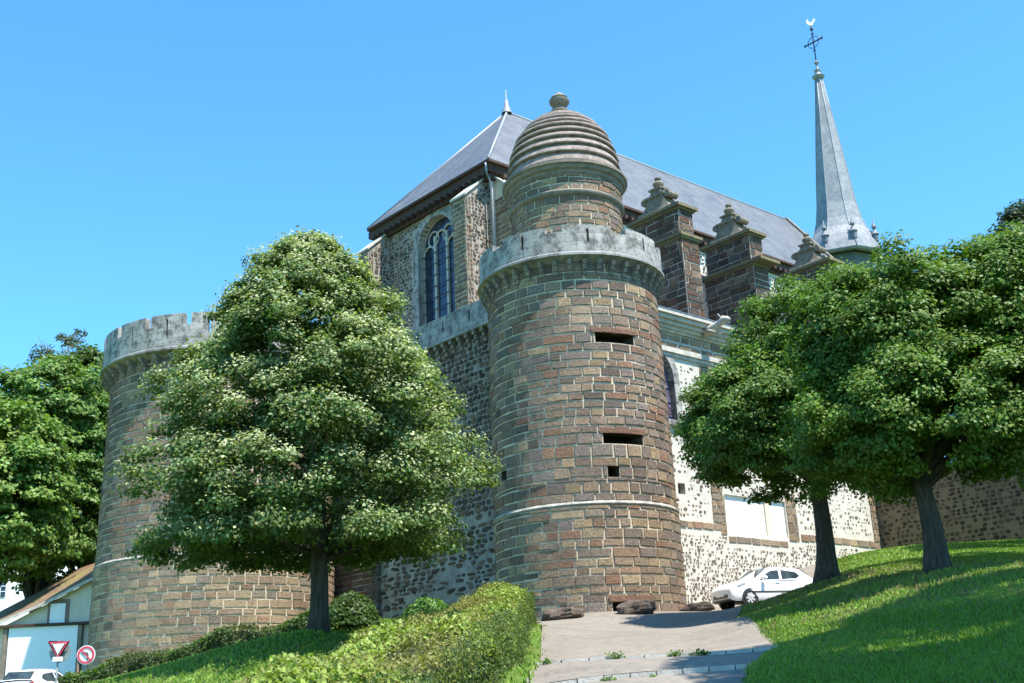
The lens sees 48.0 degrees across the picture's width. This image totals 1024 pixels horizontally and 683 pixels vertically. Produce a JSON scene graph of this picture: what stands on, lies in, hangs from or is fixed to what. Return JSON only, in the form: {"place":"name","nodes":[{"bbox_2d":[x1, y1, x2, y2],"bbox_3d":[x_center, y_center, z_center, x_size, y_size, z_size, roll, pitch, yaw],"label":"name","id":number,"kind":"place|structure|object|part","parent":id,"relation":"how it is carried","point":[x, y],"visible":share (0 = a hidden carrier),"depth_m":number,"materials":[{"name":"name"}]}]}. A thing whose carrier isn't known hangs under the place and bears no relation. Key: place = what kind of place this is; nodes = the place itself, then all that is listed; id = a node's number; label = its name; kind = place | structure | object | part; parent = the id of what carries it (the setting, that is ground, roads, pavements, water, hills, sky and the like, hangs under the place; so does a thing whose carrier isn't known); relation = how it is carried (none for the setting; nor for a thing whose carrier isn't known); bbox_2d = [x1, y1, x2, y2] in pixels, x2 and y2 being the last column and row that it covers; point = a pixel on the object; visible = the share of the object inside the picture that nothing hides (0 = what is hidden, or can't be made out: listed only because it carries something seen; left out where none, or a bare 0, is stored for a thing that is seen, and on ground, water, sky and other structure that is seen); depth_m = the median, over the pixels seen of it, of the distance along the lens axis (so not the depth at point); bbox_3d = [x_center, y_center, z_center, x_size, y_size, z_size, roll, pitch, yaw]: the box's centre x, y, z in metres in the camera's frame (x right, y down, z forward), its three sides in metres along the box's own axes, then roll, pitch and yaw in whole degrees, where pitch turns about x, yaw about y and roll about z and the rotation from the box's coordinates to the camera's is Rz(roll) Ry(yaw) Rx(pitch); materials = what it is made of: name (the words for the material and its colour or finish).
{"place":"outdoors","nodes":[
{"label":"outdoors","id":0,"kind":"place"},
{"bbox_2d":[0,0,1023,461],"label":"sky","id":1,"kind":"structure","parent":0,"point":[145,145],"materials":[{"name":"blue"}]},
{"bbox_2d":[117,542,1023,682],"bbox_3d":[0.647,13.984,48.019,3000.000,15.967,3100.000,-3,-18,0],"label":"lawn ground","id":2,"kind":"structure","parent":0,"point":[535,651],"depth_m":23.31,"materials":[{"name":"green plant"}]},
{"bbox_2d":[0,669,62,682],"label":"parked car","id":3,"kind":"object","parent":2,"relation":"on","point":[36,676],"visible":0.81,"depth_m":43.99,"materials":[{"name":"white paint"}]},
{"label":"rear window","id":4,"kind":"part","parent":3,"relation":"part of","materials":[{"name":"grey glass"}]},
{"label":"side window","id":5,"kind":"part","parent":3,"relation":"part of","materials":[{"name":"grey glass"}]},
{"bbox_2d":[0,566,78,624],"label":"building","id":6,"kind":"structure","parent":2,"relation":"on","point":[9,597],"depth_m":98.64,"materials":[{"name":"white paint"}]},
{"bbox_2d":[0,581,5,596],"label":"window","id":7,"kind":"structure","parent":6,"relation":"in","point":[3,588],"depth_m":98.76,"materials":[{"name":"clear glass"}]},
{"bbox_2d":[0,394,84,586],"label":"street tree","id":8,"kind":"object","parent":2,"relation":"on","point":[43,461],"visible":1,"depth_m":59.87,"materials":[{"name":"green plant"}]},
{"bbox_2d":[0,563,94,680],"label":"gabled house","id":9,"kind":"structure","parent":2,"relation":"on","point":[25,639],"depth_m":55.58,"materials":[{"name":"paint"}]},
{"bbox_2d":[5,625,78,678],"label":"garage door","id":10,"kind":"structure","parent":9,"relation":"in","point":[28,647],"depth_m":55.31,"materials":[{"name":"white"}]},
{"bbox_2d":[47,599,69,622],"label":"window","id":11,"kind":"structure","parent":9,"relation":"in","point":[58,610],"depth_m":55.89,"materials":[{"name":"blue glass"}]},
{"bbox_2d":[0,351,109,612],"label":"street tree","id":12,"kind":"object","parent":2,"relation":"on","point":[81,410],"visible":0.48,"depth_m":66.77,"materials":[{"name":"green plant"}]},
{"bbox_2d":[27,328,88,592],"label":"sparse tree","id":13,"kind":"object","parent":2,"relation":"on","point":[66,341],"visible":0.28,"depth_m":81.50,"materials":[{"name":"green plant"}]},
{"bbox_2d":[48,640,70,682],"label":"yield sign","id":14,"kind":"object","parent":2,"relation":"on","point":[59,651],"visible":1,"depth_m":38.91,"materials":[{"name":"red"}]},
{"bbox_2d":[41,344,109,586],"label":"street tree","id":15,"kind":"object","parent":2,"relation":"on","point":[89,354],"visible":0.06,"depth_m":70.36,"materials":[{"name":"green plant"}]},
{"bbox_2d":[76,645,94,673],"bbox_3d":[-13.634,10.721,36.706,0.600,1.979,0.120,-3,-18,0],"label":"no left turn sign","id":16,"kind":"object","parent":2,"relation":"on","point":[86,655],"visible":1,"depth_m":36.87,"materials":[{"name":"white metal"}]},
{"bbox_2d":[58,604,332,682],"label":"hedge","id":17,"kind":"object","parent":2,"relation":"on","point":[220,636],"visible":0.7,"depth_m":33.07,"materials":[{"name":"green plant"}]},
{"bbox_2d":[86,312,334,669],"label":"round tower","id":18,"kind":"structure","parent":2,"relation":"on","point":[137,607],"depth_m":49.27,"materials":[{"name":"stone"}]},
{"bbox_2d":[85,618,404,682],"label":"lawn grass","id":19,"kind":"structure","parent":2,"relation":"on","point":[211,655],"depth_m":22.49,"materials":[{"name":"green plant"}]},
{"bbox_2d":[106,225,503,631],"bbox_3d":[-4.423,1.846,25.832,8.476,9.371,8.368,-3,-18,0],"label":"linden tree","id":20,"kind":"object","parent":2,"relation":"on","point":[387,379],"visible":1,"depth_m":23.92,"materials":[{"name":"green plant"}]},
{"bbox_2d":[329,589,380,628],"bbox_3d":[-4.319,7.242,30.854,1.685,1.111,1.653,-3,-18,0],"label":"round shrub","id":21,"kind":"object","parent":2,"relation":"on","point":[351,610],"visible":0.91,"depth_m":30.41,"materials":[{"name":"green plant"}]},
{"bbox_2d":[220,580,537,682],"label":"clipped hedge","id":22,"kind":"object","parent":2,"relation":"on","point":[480,635],"visible":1,"depth_m":15.38,"materials":[{"name":"green plant"}]},
{"bbox_2d":[331,300,495,619],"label":"curtain wall","id":23,"kind":"structure","parent":2,"relation":"on","point":[455,343],"depth_m":49.76,"materials":[{"name":"stone"}]},
{"bbox_2d":[399,595,449,617],"bbox_3d":[-2.632,8.627,36.142,2.122,1.290,2.161,-3,-18,0],"label":"wild shrub","id":24,"kind":"object","parent":2,"relation":"on","point":[430,603],"visible":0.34,"depth_m":35.92,"materials":[{"name":"green plant"}]},
{"bbox_2d":[496,621,546,682],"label":"verge grass","id":25,"kind":"structure","parent":2,"relation":"on","point":[525,672],"depth_m":18.04,"materials":[{"name":"green plant"}]},
{"bbox_2d":[478,92,686,620],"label":"round tower","id":26,"kind":"structure","parent":2,"relation":"on","point":[570,290],"depth_m":41.74,"materials":[{"name":"stone"}]},
{"bbox_2d":[355,18,881,606],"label":"church","id":27,"kind":"structure","parent":2,"relation":"on","point":[439,232],"depth_m":55.69,"materials":[{"name":"stone"}]},
{"bbox_2d":[413,207,455,328],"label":"window","id":28,"kind":"structure","parent":27,"relation":"in","point":[439,251],"depth_m":59.08,"materials":[{"name":"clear glass"}]},
{"bbox_2d":[663,355,682,425],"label":"window","id":29,"kind":"structure","parent":27,"relation":"in","point":[675,378],"depth_m":48.48,"materials":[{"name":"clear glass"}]},
{"bbox_2d":[554,664,750,682],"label":"kerb","id":30,"kind":"structure","parent":2,"relation":"on","point":[679,671],"depth_m":15.85,"materials":[{"name":"concrete"}]},
{"bbox_2d":[535,645,778,682],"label":"kerb","id":31,"kind":"structure","parent":2,"relation":"on","point":[685,654],"depth_m":18.31,"materials":[{"name":"concrete"}]},
{"bbox_2d":[668,274,893,583],"bbox_3d":[8.985,2.493,35.275,8.173,9.886,7.430,-3,-18,0],"label":"lime tree","id":32,"kind":"object","parent":2,"relation":"on","point":[730,420],"visible":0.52,"depth_m":34.29,"materials":[{"name":"green plant"}]},
{"bbox_2d":[735,538,1023,682],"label":"lawn grass","id":33,"kind":"structure","parent":2,"relation":"on","point":[968,652],"depth_m":18.77,"materials":[{"name":"green plant"}]},
{"bbox_2d":[774,218,1023,572],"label":"lime tree","id":34,"kind":"object","parent":2,"relation":"on","point":[876,411],"visible":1,"depth_m":26.57,"materials":[{"name":"green plant"}]},
{"bbox_2d":[873,467,1023,548],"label":"garden wall","id":35,"kind":"structure","parent":2,"relation":"on","point":[986,510],"depth_m":52.71,"materials":[{"name":"stone"}]},
{"bbox_2d":[987,198,1023,238],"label":"dark tree","id":36,"kind":"object","parent":2,"relation":"on","point":[1012,211],"visible":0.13,"depth_m":46.51,"materials":[{"name":"green plant"}]},
{"bbox_2d":[526,651,767,682],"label":"path","id":37,"kind":"structure","parent":0,"point":[553,672],"depth_m":16.82,"materials":[{"name":"concrete"}]},
{"bbox_2d":[540,658,551,664],"bbox_3d":[0.550,5.026,18.078,0.237,0.124,0.130,-3,-18,0],"label":"weed tuft","id":38,"kind":"object","parent":37,"relation":"on","point":[546,661],"visible":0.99,"depth_m":18.08,"materials":[{"name":"green plant"}]},
{"bbox_2d":[605,650,625,658],"bbox_3d":[1.633,4.961,18.215,0.341,0.147,0.120,-3,-18,0],"label":"weed tuft","id":39,"kind":"object","parent":37,"relation":"on","point":[617,655],"visible":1,"depth_m":18.21,"materials":[{"name":"green plant"}]},
{"bbox_2d":[667,649,683,656],"bbox_3d":[2.591,4.960,18.302,0.291,0.128,0.125,-3,-18,0],"label":"weed tuft","id":40,"kind":"object","parent":37,"relation":"on","point":[673,654],"visible":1,"depth_m":18.29,"materials":[{"name":"green plant"}]},
{"bbox_2d":[689,648,703,655],"bbox_3d":[2.965,4.939,18.326,0.308,0.137,0.105,-3,-18,0],"label":"weed tuft","id":41,"kind":"object","parent":37,"relation":"on","point":[697,651],"visible":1,"depth_m":18.31,"materials":[{"name":"green plant"}]},
{"bbox_2d":[699,649,710,654],"bbox_3d":[3.065,4.948,18.302,0.189,0.122,0.122,-14,-21,31],"label":"weed tuft","id":42,"kind":"object","parent":37,"relation":"on","point":[704,652],"visible":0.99,"depth_m":18.29,"materials":[{"name":"green plant"}]},
{"bbox_2d":[585,669,745,682],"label":"path","id":43,"kind":"structure","parent":0,"point":[732,676],"depth_m":15.47,"materials":[{"name":"concrete"}]},
{"bbox_2d":[537,557,841,662],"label":"path","id":44,"kind":"structure","parent":0,"point":[601,634],"depth_m":27.85,"materials":[{"name":"concrete"}]},
{"bbox_2d":[540,607,584,620],"bbox_3d":[1.619,8.805,37.059,1.460,0.446,0.973,-3,-18,0],"label":"boulder","id":45,"kind":"object","parent":44,"relation":"on","point":[560,613],"visible":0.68,"depth_m":36.72,"materials":[{"name":"brown stone"}]},
{"bbox_2d":[616,599,656,614],"bbox_3d":[4.074,8.703,37.477,1.344,0.589,0.908,-3,-18,0],"label":"boulder","id":46,"kind":"object","parent":44,"relation":"on","point":[632,606],"visible":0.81,"depth_m":37.16,"materials":[{"name":"brown stone"}]},
{"bbox_2d":[680,601,714,610],"bbox_3d":[6.454,9.273,40.005,1.277,0.426,0.794,-3,-18,0],"label":"boulder","id":47,"kind":"object","parent":44,"relation":"on","point":[704,606],"visible":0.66,"depth_m":39.71,"materials":[{"name":"brown stone"}]},
{"bbox_2d":[711,567,812,609],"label":"parked car","id":48,"kind":"object","parent":44,"relation":"on","point":[754,586],"visible":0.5,"depth_m":44.16,"materials":[{"name":"white paint"}]},
{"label":"side window","id":49,"kind":"part","parent":48,"relation":"part of","materials":[{"name":"grey glass"}]},
{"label":"side window","id":50,"kind":"part","parent":48,"relation":"part of","materials":[{"name":"grey glass"}]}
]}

